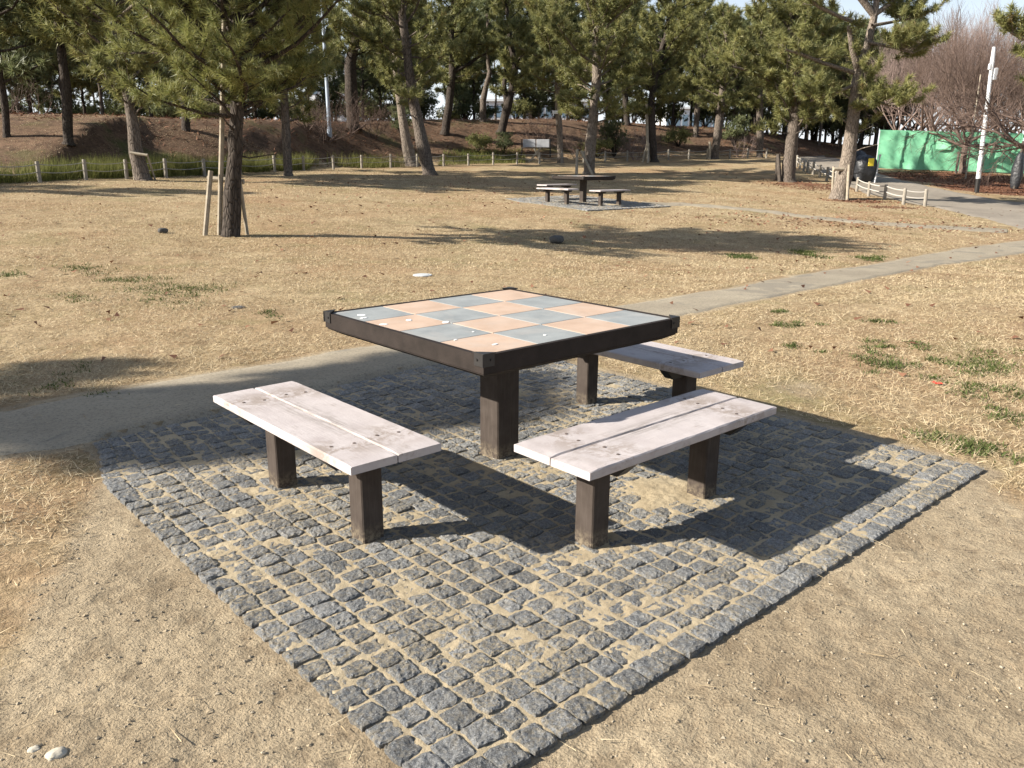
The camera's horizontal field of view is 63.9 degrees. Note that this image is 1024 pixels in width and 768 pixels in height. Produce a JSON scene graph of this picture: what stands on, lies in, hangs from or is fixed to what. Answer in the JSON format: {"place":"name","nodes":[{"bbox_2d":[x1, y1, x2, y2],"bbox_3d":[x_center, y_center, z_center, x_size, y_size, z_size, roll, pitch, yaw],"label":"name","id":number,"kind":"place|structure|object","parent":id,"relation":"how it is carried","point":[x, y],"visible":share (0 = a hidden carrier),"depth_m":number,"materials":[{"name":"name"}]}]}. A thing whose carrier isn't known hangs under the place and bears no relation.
{"place":"outdoors","nodes":[
{"label":"outdoors","id":0,"kind":"place"},
{"bbox_2d":[0,114,1023,767],"bbox_3d":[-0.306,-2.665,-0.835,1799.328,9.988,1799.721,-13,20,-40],"label":"ground","id":1,"kind":"structure","parent":0,"point":[888,670],"depth_m":4.49,"materials":[{"name":"plant"}]},
{"bbox_2d":[0,2,27,85],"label":"pine tree","id":2,"kind":"object","parent":1,"relation":"on","point":[5,43],"visible":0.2,"depth_m":41.03,"materials":[{"name":"green plant"}]},
{"bbox_2d":[1,11,56,113],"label":"pine tree","id":3,"kind":"object","parent":1,"relation":"on","point":[42,96],"visible":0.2,"depth_m":45.20,"materials":[{"name":"green plant"}]},
{"bbox_2d":[0,0,74,137],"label":"pine tree","id":4,"kind":"object","parent":1,"relation":"on","point":[16,63],"visible":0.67,"depth_m":24.36,"materials":[{"name":"green plant"}]},
{"bbox_2d":[2,8,97,102],"bbox_3d":[-23.203,-18.204,41.497,5.111,10.228,5.064,3,16,8],"label":"pine tree","id":5,"kind":"object","parent":1,"relation":"on","point":[70,63],"visible":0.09,"depth_m":41.98,"materials":[{"name":"green plant"}]},
{"bbox_2d":[45,746,67,760],"bbox_3d":[-1.123,0.911,2.021,0.049,0.018,0.042,-13,20,-40],"label":"rock","id":6,"kind":"object","parent":1,"relation":"on","point":[56,753],"visible":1,"depth_m":2.01,"materials":[{"name":"stone"}]},
{"bbox_2d":[38,89,82,114],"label":"evergreen shrub","id":7,"kind":"object","parent":1,"relation":"on","point":[57,110],"visible":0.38,"depth_m":55.05,"materials":[{"name":"green plant"}]},
{"bbox_2d":[0,0,122,145],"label":"pine tree","id":8,"kind":"object","parent":1,"relation":"on","point":[42,12],"visible":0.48,"depth_m":23.96,"materials":[{"name":"green plant"}]},
{"bbox_2d":[49,60,101,114],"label":"pine tree","id":9,"kind":"object","parent":1,"relation":"on","point":[83,83],"visible":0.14,"depth_m":50.64,"materials":[{"name":"green plant"}]},
{"bbox_2d":[36,0,191,180],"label":"pine tree","id":10,"kind":"object","parent":1,"relation":"on","point":[99,67],"visible":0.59,"depth_m":22.27,"materials":[{"name":"green plant"}]},
{"bbox_2d":[102,87,147,115],"bbox_3d":[-23.642,-16.917,50.066,2.519,2.714,2.922,1,15,2],"label":"evergreen shrub","id":11,"kind":"object","parent":1,"relation":"on","point":[114,110],"visible":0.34,"depth_m":49.38,"materials":[{"name":"green plant"}]},
{"bbox_2d":[97,0,172,117],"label":"pine tree","id":12,"kind":"object","parent":1,"relation":"on","point":[166,72],"visible":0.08,"depth_m":41.99,"materials":[{"name":"green plant"}]},
{"bbox_2d":[146,94,178,117],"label":"evergreen shrub","id":13,"kind":"object","parent":1,"relation":"on","point":[167,111],"visible":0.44,"depth_m":34.47,"materials":[{"name":"green plant"}]},
{"bbox_2d":[131,0,224,131],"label":"pine tree","id":14,"kind":"object","parent":1,"relation":"on","point":[185,124],"visible":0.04,"depth_m":29.37,"materials":[{"name":"green plant"}]},
{"bbox_2d":[73,0,363,237],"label":"pine tree","id":15,"kind":"object","parent":1,"relation":"on","point":[189,57],"visible":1,"depth_m":12.50,"materials":[{"name":"green plant"}]},
{"bbox_2d":[203,21,248,235],"bbox_3d":[-4.803,-4.111,13.362,0.706,3.460,0.401,-2,15,-7],"label":"tree stake","id":16,"kind":"object","parent":1,"relation":"on","point":[219,179],"visible":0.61,"depth_m":13.52,"materials":[{"name":"brown wood"}]},
{"bbox_2d":[0,145,526,183],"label":"tall grass","id":17,"kind":"structure","parent":1,"relation":"on","point":[8,176],"depth_m":25.62,"materials":[{"name":"plant"}]},
{"bbox_2d":[220,0,343,175],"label":"pine tree","id":18,"kind":"object","parent":1,"relation":"on","point":[286,113],"visible":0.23,"depth_m":26.74,"materials":[{"name":"green plant"}]},
{"bbox_2d":[305,77,345,121],"bbox_3d":[-11.710,-18.413,53.386,3.187,3.435,3.697,-10,19,-34],"label":"evergreen shrub","id":19,"kind":"object","parent":1,"relation":"on","point":[333,97],"visible":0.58,"depth_m":53.01,"materials":[{"name":"green plant"}]},
{"bbox_2d":[321,12,331,136],"bbox_3d":[-8.154,-13.789,35.799,0.350,5.870,0.350,-13,20,-40],"label":"lamp post","id":20,"kind":"object","parent":1,"relation":"on","point":[329,132],"visible":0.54,"depth_m":36.10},
{"bbox_2d":[295,98,368,142],"bbox_3d":[-7.969,-11.489,35.555,2.707,2.358,3.781,3,16,10],"label":"bare shrub","id":21,"kind":"object","parent":1,"relation":"on","point":[340,132],"visible":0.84,"depth_m":35.62,"materials":[{"name":"plant"}]},
{"bbox_2d":[318,0,386,129],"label":"pine tree","id":22,"kind":"object","parent":1,"relation":"on","point":[351,59],"visible":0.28,"depth_m":38.17,"materials":[{"name":"green plant"}]},
{"bbox_2d":[312,85,394,132],"bbox_3d":[-7.393,-12.573,38.238,3.928,3.023,3.742,-13,20,-40],"label":"bare shrub","id":23,"kind":"object","parent":1,"relation":"on","point":[376,117],"visible":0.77,"depth_m":38.18,"materials":[{"name":"plant"}]},
{"bbox_2d":[333,14,384,120],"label":"pine tree","id":24,"kind":"object","parent":1,"relation":"on","point":[371,80],"visible":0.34,"depth_m":49.64,"materials":[{"name":"green plant"}]},
{"bbox_2d":[346,99,396,138],"bbox_3d":[-6.657,-12.614,38.795,2.570,1.960,2.436,8,17,25],"label":"bare shrub","id":25,"kind":"object","parent":1,"relation":"on","point":[381,132],"visible":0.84,"depth_m":38.70,"materials":[{"name":"plant"}]},
{"bbox_2d":[0,148,767,182],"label":"rope fence","id":26,"kind":"object","parent":1,"relation":"on","point":[38,172],"visible":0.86,"depth_m":30.87,"materials":[{"name":"wood"}]},
{"bbox_2d":[338,0,437,166],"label":"pine tree","id":27,"kind":"object","parent":1,"relation":"on","point":[408,150],"visible":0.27,"depth_m":36.25,"materials":[{"name":"green plant"}]},
{"bbox_2d":[378,83,410,119],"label":"evergreen shrub","id":28,"kind":"object","parent":1,"relation":"on","point":[388,96],"visible":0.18,"depth_m":54.81,"materials":[{"name":"green plant"}]},
{"bbox_2d":[329,0,461,175],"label":"pine tree","id":29,"kind":"object","parent":1,"relation":"on","point":[379,40],"visible":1,"depth_m":29.25,"materials":[{"name":"green plant"}]},
{"bbox_2d":[391,85,443,118],"bbox_3d":[-6.411,-19.106,56.656,3.383,2.883,3.888,5,16,18],"label":"evergreen shrub","id":30,"kind":"object","parent":1,"relation":"on","point":[429,100],"visible":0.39,"depth_m":56.15,"materials":[{"name":"green plant"}]},
{"bbox_2d":[0,110,841,166],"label":"needle litter","id":31,"kind":"object","parent":1,"relation":"on","point":[117,116],"visible":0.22,"depth_m":41.87,"materials":[{"name":"brown plant"}]},
{"bbox_2d":[408,0,504,135],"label":"pine tree","id":32,"kind":"object","parent":1,"relation":"on","point":[471,42],"visible":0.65,"depth_m":41.97,"materials":[{"name":"green plant"}]},
{"bbox_2d":[440,79,488,119],"bbox_3d":[-3.219,-18.899,55.155,3.263,3.032,2.813,13,20,39],"label":"evergreen shrub","id":33,"kind":"object","parent":1,"relation":"on","point":[464,106],"visible":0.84,"depth_m":54.59,"materials":[{"name":"green plant"}]},
{"bbox_2d":[448,1,502,119],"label":"pine tree","id":34,"kind":"object","parent":1,"relation":"on","point":[479,80],"visible":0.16,"depth_m":54.10,"materials":[{"name":"green plant"}]},
{"bbox_2d":[465,131,494,151],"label":"evergreen shrub","id":35,"kind":"object","parent":1,"relation":"on","point":[481,141],"visible":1,"depth_m":41.95,"materials":[{"name":"green plant"}]},
{"bbox_2d":[456,0,520,121],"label":"pine tree","id":36,"kind":"object","parent":1,"relation":"on","point":[484,9],"visible":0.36,"depth_m":46.04,"materials":[{"name":"green plant"}]},
{"bbox_2d":[495,131,513,152],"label":"evergreen shrub","id":37,"kind":"object","parent":1,"relation":"on","point":[506,137],"visible":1,"depth_m":42.56,"materials":[{"name":"green plant"}]},
{"bbox_2d":[1,391,1009,755],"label":"soil clods","id":38,"kind":"object","parent":1,"relation":"on","point":[323,715],"visible":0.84,"depth_m":2.30,"materials":[{"name":"soil"}]},
{"bbox_2d":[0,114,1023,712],"bbox_3d":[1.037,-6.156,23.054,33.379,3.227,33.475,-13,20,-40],"label":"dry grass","id":39,"kind":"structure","parent":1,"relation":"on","point":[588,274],"depth_m":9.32,"materials":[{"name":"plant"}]},
{"bbox_2d":[0,247,1023,464],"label":"weed patches","id":40,"kind":"object","parent":1,"relation":"on","point":[882,361],"visible":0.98,"depth_m":5.98,"materials":[{"name":"plant"}]},
{"bbox_2d":[0,376,1023,767],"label":"soil pebbles","id":41,"kind":"object","parent":1,"relation":"on","point":[604,724],"visible":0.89,"depth_m":2.40,"materials":[{"name":"stone"}]},
{"bbox_2d":[0,134,1023,375],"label":"leaf litter","id":42,"kind":"object","parent":1,"relation":"on","point":[1002,179],"visible":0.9,"depth_m":20.29,"materials":[{"name":"brown plant"}]},
{"bbox_2d":[0,240,1023,454],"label":"footpath","id":43,"kind":"structure","parent":1,"relation":"on","point":[68,424],"depth_m":5.41,"materials":[{"name":"concrete"}]},
{"bbox_2d":[1,378,1023,767],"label":"loose straw","id":44,"kind":"object","parent":1,"relation":"on","point":[569,746],"visible":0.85,"depth_m":2.33,"materials":[{"name":"beige plant"}]},
{"bbox_2d":[476,0,550,132],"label":"pine tree","id":45,"kind":"object","parent":1,"relation":"on","point":[509,77],"visible":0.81,"depth_m":44.24,"materials":[{"name":"green plant"}]},
{"bbox_2d":[491,0,539,117],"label":"pine tree","id":46,"kind":"object","parent":1,"relation":"on","point":[522,12],"visible":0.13,"depth_m":55.62,"materials":[{"name":"green plant"}]},
{"bbox_2d":[501,97,535,118],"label":"evergreen shrub","id":47,"kind":"object","parent":1,"relation":"on","point":[521,108],"visible":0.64,"depth_m":49.84,"materials":[{"name":"green plant"}]},
{"bbox_2d":[513,88,551,118],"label":"evergreen shrub","id":48,"kind":"object","parent":1,"relation":"on","point":[537,108],"visible":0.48,"depth_m":59.48,"materials":[{"name":"green plant"}]},
{"bbox_2d":[476,99,588,120],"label":"building","id":49,"kind":"structure","parent":1,"relation":"on","point":[492,102],"depth_m":118.66,"materials":[{"name":"white glass"}]},
{"bbox_2d":[521,139,550,156],"bbox_3d":[1.255,-12.308,42.768,1.540,0.905,0.505,0,15,0],"label":"sign board","id":50,"kind":"object","parent":1,"relation":"on","point":[528,143],"visible":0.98,"depth_m":42.88,"materials":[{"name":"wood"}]},
{"bbox_2d":[509,110,567,147],"bbox_3d":[1.571,-13.677,44.025,3.351,2.709,4.073,-13,20,-40],"label":"bare shrub","id":51,"kind":"object","parent":1,"relation":"on","point":[534,133],"visible":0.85,"depth_m":44.02,"materials":[{"name":"plant"}]},
{"bbox_2d":[497,0,591,162],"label":"pine tree","id":52,"kind":"object","parent":1,"relation":"on","point":[541,16],"visible":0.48,"depth_m":39.32,"materials":[{"name":"green plant"}]},
{"bbox_2d":[518,0,589,104],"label":"pine tree","id":53,"kind":"object","parent":1,"relation":"on","point":[548,74],"visible":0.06,"depth_m":53.85,"materials":[{"name":"green plant"}]},
{"bbox_2d":[538,91,570,117],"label":"evergreen shrub","id":54,"kind":"object","parent":1,"relation":"on","point":[549,106],"visible":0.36,"depth_m":55.20,"materials":[{"name":"green plant"}]},
{"bbox_2d":[577,136,613,156],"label":"evergreen shrub","id":55,"kind":"object","parent":1,"relation":"on","point":[603,143],"visible":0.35,"depth_m":43.97,"materials":[{"name":"green plant"}]},
{"bbox_2d":[543,0,653,173],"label":"pine tree","id":56,"kind":"object","parent":1,"relation":"on","point":[606,52],"visible":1,"depth_m":32.55,"materials":[{"name":"green plant"}]},
{"bbox_2d":[598,119,628,156],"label":"evergreen shrub","id":57,"kind":"object","parent":1,"relation":"on","point":[611,128],"visible":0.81,"depth_m":44.81,"materials":[{"name":"green plant"}]},
{"bbox_2d":[601,0,665,125],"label":"pine tree","id":58,"kind":"object","parent":1,"relation":"on","point":[626,116],"visible":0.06,"depth_m":51.40,"materials":[{"name":"green plant"}]},
{"bbox_2d":[618,124,654,159],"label":"bare shrub","id":59,"kind":"object","parent":1,"relation":"on","point":[640,145],"visible":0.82,"depth_m":43.98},
{"bbox_2d":[614,0,707,161],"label":"pine tree","id":60,"kind":"object","parent":1,"relation":"on","point":[685,24],"visible":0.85,"depth_m":40.97,"materials":[{"name":"green plant"}]},
{"bbox_2d":[640,0,707,125],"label":"pine tree","id":61,"kind":"object","parent":1,"relation":"on","point":[681,67],"visible":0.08,"depth_m":55.84,"materials":[{"name":"green plant"}]},
{"bbox_2d":[656,91,693,125],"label":"evergreen shrub","id":62,"kind":"object","parent":1,"relation":"on","point":[678,113],"visible":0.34,"depth_m":63.78,"materials":[{"name":"green plant"}]},
{"bbox_2d":[660,125,696,146],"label":"evergreen shrub","id":63,"kind":"object","parent":1,"relation":"on","point":[682,134],"visible":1,"depth_m":49.47,"materials":[{"name":"green plant"}]},
{"bbox_2d":[655,107,713,127],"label":"building","id":64,"kind":"structure","parent":1,"relation":"on","point":[687,114],"depth_m":123.86,"materials":[{"name":"white glass"}]},
{"bbox_2d":[664,0,722,137],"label":"pine tree","id":65,"kind":"object","parent":1,"relation":"on","point":[684,77],"visible":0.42,"depth_m":51.07,"materials":[{"name":"green plant"}]},
{"bbox_2d":[686,0,768,158],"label":"pine tree","id":66,"kind":"object","parent":1,"relation":"on","point":[720,99],"visible":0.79,"depth_m":44.82,"materials":[{"name":"green plant"}]},
{"bbox_2d":[704,15,765,128],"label":"pine tree","id":67,"kind":"object","parent":1,"relation":"on","point":[738,83],"visible":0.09,"depth_m":54.31,"materials":[{"name":"green plant"}]},
{"bbox_2d":[722,114,754,145],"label":"evergreen shrub","id":68,"kind":"object","parent":1,"relation":"on","point":[742,123],"visible":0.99,"depth_m":51.35,"materials":[{"name":"green plant"}]},
{"bbox_2d":[727,5,783,133],"bbox_3d":[16.945,-21.611,56.265,5.613,8.788,4.918,11,19,35],"label":"pine tree","id":69,"kind":"object","parent":1,"relation":"on","point":[765,114],"visible":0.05,"depth_m":57.00,"materials":[{"name":"green plant"}]},
{"bbox_2d":[735,11,786,157],"bbox_3d":[14.553,-17.538,47.827,3.794,8.524,4.734,-6,16,-21],"label":"pine tree","id":70,"kind":"object","parent":1,"relation":"on","point":[758,36],"visible":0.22,"depth_m":47.91,"materials":[{"name":"green plant"}]},
{"bbox_2d":[712,0,876,181],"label":"pine tree","id":71,"kind":"object","parent":1,"relation":"on","point":[772,83],"visible":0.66,"depth_m":31.15,"materials":[{"name":"green plant"}]},
{"bbox_2d":[796,155,837,181],"bbox_3d":[13.220,-9.621,36.529,0.450,1.334,9.964,3,16,9],"label":"rope fence","id":72,"kind":"object","parent":1,"relation":"on","point":[812,168],"visible":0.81,"depth_m":35.58,"materials":[{"name":"wood"}]},
{"bbox_2d":[814,38,873,146],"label":"pine tree","id":73,"kind":"object","parent":1,"relation":"on","point":[836,123],"visible":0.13,"depth_m":62.34,"materials":[{"name":"green plant"}]},
{"bbox_2d":[769,0,955,199],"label":"pine tree","id":74,"kind":"object","parent":1,"relation":"on","point":[817,85],"visible":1,"depth_m":25.27,"materials":[{"name":"green plant"}]},
{"bbox_2d":[852,150,880,182],"bbox_3d":[14.125,-8.782,33.272,1.088,1.370,1.420,0,15,0],"label":"covered pile","id":75,"kind":"object","parent":1,"relation":"on","point":[866,166],"visible":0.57,"depth_m":32.74,"materials":[{"name":"black plastic"}]},
{"bbox_2d":[838,20,904,148],"bbox_3d":[26.186,-21.825,60.523,4.711,9.516,4.756,-7,17,-24],"label":"pine tree","id":76,"kind":"object","parent":1,"relation":"on","point":[861,34],"visible":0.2,"depth_m":59.65,"materials":[{"name":"green plant"}]},
{"bbox_2d":[855,177,927,206],"bbox_3d":[12.295,-6.403,27.337,0.616,0.838,4.980,0,15,-2],"label":"rope fence","id":77,"kind":"object","parent":1,"relation":"on","point":[905,191],"visible":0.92,"depth_m":26.48,"materials":[{"name":"wood"}]},
{"bbox_2d":[868,24,915,129],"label":"pine tree","id":78,"kind":"object","parent":1,"relation":"on","point":[881,123],"visible":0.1,"depth_m":61.47,"materials":[{"name":"green plant"}]},
{"bbox_2d":[850,25,966,129],"bbox_3d":[24.323,-18.926,52.951,7.213,8.723,6.791,-9,18,-31],"label":"bare tree","id":79,"kind":"object","parent":1,"relation":"on","point":[886,70],"visible":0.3,"depth_m":52.87,"materials":[{"name":"brown plant"}]},
{"bbox_2d":[841,3,1002,130],"bbox_3d":[23.464,-17.311,47.818,7.307,8.372,7.292,-6,17,-22],"label":"bare tree","id":80,"kind":"object","parent":1,"relation":"on","point":[921,124],"visible":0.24,"depth_m":47.31,"materials":[{"name":"brown plant"}]},
{"bbox_2d":[891,9,990,130],"bbox_3d":[27.227,-18.667,51.337,7.104,9.124,7.545,5,16,15],"label":"bare tree","id":81,"kind":"object","parent":1,"relation":"on","point":[930,129],"visible":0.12,"depth_m":50.67,"materials":[{"name":"brown plant"}]},
{"bbox_2d":[876,130,1022,172],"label":"hoarding","id":82,"kind":"object","parent":1,"relation":"on","point":[891,158],"visible":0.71,"depth_m":37.75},
{"bbox_2d":[888,76,1023,175],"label":"cherry tree","id":83,"kind":"object","parent":1,"relation":"on","point":[962,165],"visible":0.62,"depth_m":36.74,"materials":[{"name":"brown plant"}]},
{"bbox_2d":[899,35,1017,130],"bbox_3d":[22.571,-14.555,41.781,6.358,6.767,4.972,-10,18,-32],"label":"bare tree","id":84,"kind":"object","parent":1,"relation":"on","point":[936,90],"visible":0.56,"depth_m":40.96,"materials":[{"name":"brown plant"}]},
{"bbox_2d":[899,6,1023,131],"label":"bare tree","id":85,"kind":"object","parent":1,"relation":"on","point":[946,117],"visible":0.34,"depth_m":44.80,"materials":[{"name":"brown plant"}]},
{"bbox_2d":[906,30,1023,190],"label":"cherry tree","id":86,"kind":"object","parent":1,"relation":"on","point":[1006,136],"visible":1,"depth_m":25.35,"materials":[{"name":"brown plant"}]},
{"bbox_2d":[907,4,1023,131],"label":"bare tree","id":87,"kind":"object","parent":1,"relation":"on","point":[933,56],"visible":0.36,"depth_m":42.76,"materials":[{"name":"brown plant"}]},
{"bbox_2d":[925,0,1023,130],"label":"bare tree","id":88,"kind":"object","parent":1,"relation":"on","point":[986,40],"visible":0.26,"depth_m":44.37,"materials":[{"name":"brown plant"}]},
{"bbox_2d":[927,1,1023,131],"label":"bare tree","id":89,"kind":"object","parent":1,"relation":"on","point":[962,58],"visible":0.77,"depth_m":38.88,"materials":[{"name":"brown plant"}]},
{"bbox_2d":[974,47,998,192],"bbox_3d":[17.301,-9.555,30.012,0.340,5.178,0.166,-1,15,-3],"label":"lamp post","id":90,"kind":"object","parent":1,"relation":"on","point":[992,75],"visible":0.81,"depth_m":29.77,"materials":[{"name":"white metal"}]},
{"bbox_2d":[983,47,1023,137],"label":"bare tree","id":91,"kind":"object","parent":1,"relation":"on","point":[1003,105],"visible":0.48,"depth_m":41.56,"materials":[{"name":"brown plant"}]},
{"bbox_2d":[989,0,1023,85],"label":"pine tree","id":92,"kind":"object","parent":1,"relation":"on","point":[1011,20],"visible":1,"depth_m":24.42,"materials":[{"name":"green plant"}]},
{"bbox_2d":[1010,141,1023,188],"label":"covered pile","id":93,"kind":"object","parent":1,"relation":"on","point":[1017,170],"visible":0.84,"depth_m":32.02,"materials":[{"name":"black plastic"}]},
{"bbox_2d":[7,0,1023,144],"label":"sky","id":94,"kind":"structure","parent":0,"point":[853,5],"materials":[{"name":"white"}]},
{"bbox_2d":[92,361,983,767],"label":"paving","id":95,"kind":"structure","parent":0,"point":[536,741],"depth_m":3.10,"materials":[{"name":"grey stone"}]},
{"bbox_2d":[213,381,440,543],"bbox_3d":[-0.799,0.355,3.415,0.390,0.463,1.171,-13,20,-40],"label":"wooden bench","id":96,"kind":"object","parent":95,"relation":"on","point":[360,447],"visible":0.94,"depth_m":3.19,"materials":[{"name":"grey wood"}]},
{"bbox_2d":[323,287,679,459],"bbox_3d":[-0.061,0.023,4.027,1.217,0.749,1.217,-13,20,-40],"label":"checkerboard table","id":97,"kind":"object","parent":95,"relation":"on","point":[496,341],"visible":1,"depth_m":3.79,"materials":[{"name":"tile"}]},
{"bbox_2d":[514,389,776,548],"bbox_3d":[0.572,0.380,3.350,1.171,0.463,0.390,-13,20,-40],"label":"wooden bench","id":98,"kind":"object","parent":95,"relation":"on","point":[593,455],"visible":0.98,"depth_m":3.16,"materials":[{"name":"grey wood"}]},
{"bbox_2d":[576,342,743,404],"bbox_3d":[0.690,0.014,4.688,0.390,0.463,1.171,-13,20,-40],"label":"wooden bench","id":99,"kind":"object","parent":95,"relation":"on","point":[684,369],"visible":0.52,"depth_m":4.41,"materials":[{"name":"grey wood"}]},
{"bbox_2d":[505,195,669,210],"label":"paving","id":100,"kind":"structure","parent":0,"point":[590,204],"depth_m":21.70,"materials":[{"name":"grey stone"}]},
{"bbox_2d":[536,187,578,204],"bbox_3d":[1.176,-4.875,21.409,0.390,0.463,1.170,-13,20,-40],"label":"wooden bench","id":101,"kind":"object","parent":100,"relation":"on","point":[547,190],"visible":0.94,"depth_m":21.16,"materials":[{"name":"grey wood"}]},
{"bbox_2d":[551,175,615,201],"bbox_3d":[1.911,-5.210,22.022,1.217,0.749,1.217,-12,20,-38],"label":"checkerboard table","id":102,"kind":"object","parent":100,"relation":"on","point":[583,179],"visible":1,"depth_m":21.81,"materials":[{"name":"brown wood"}]},
{"bbox_2d":[589,189,630,205],"bbox_3d":[2.546,-4.821,21.356,1.170,0.463,0.390,-13,20,-40],"label":"wooden bench","id":103,"kind":"object","parent":100,"relation":"on","point":[604,191],"visible":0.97,"depth_m":21.15,"materials":[{"name":"grey wood"}]},
{"bbox_2d":[644,202,1006,232],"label":"side path","id":104,"kind":"structure","parent":0,"point":[993,230],"depth_m":20.38,"materials":[{"name":"concrete"}]},
{"bbox_2d":[798,155,1023,229],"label":"road","id":105,"kind":"structure","parent":0,"point":[998,211],"depth_m":27.90,"materials":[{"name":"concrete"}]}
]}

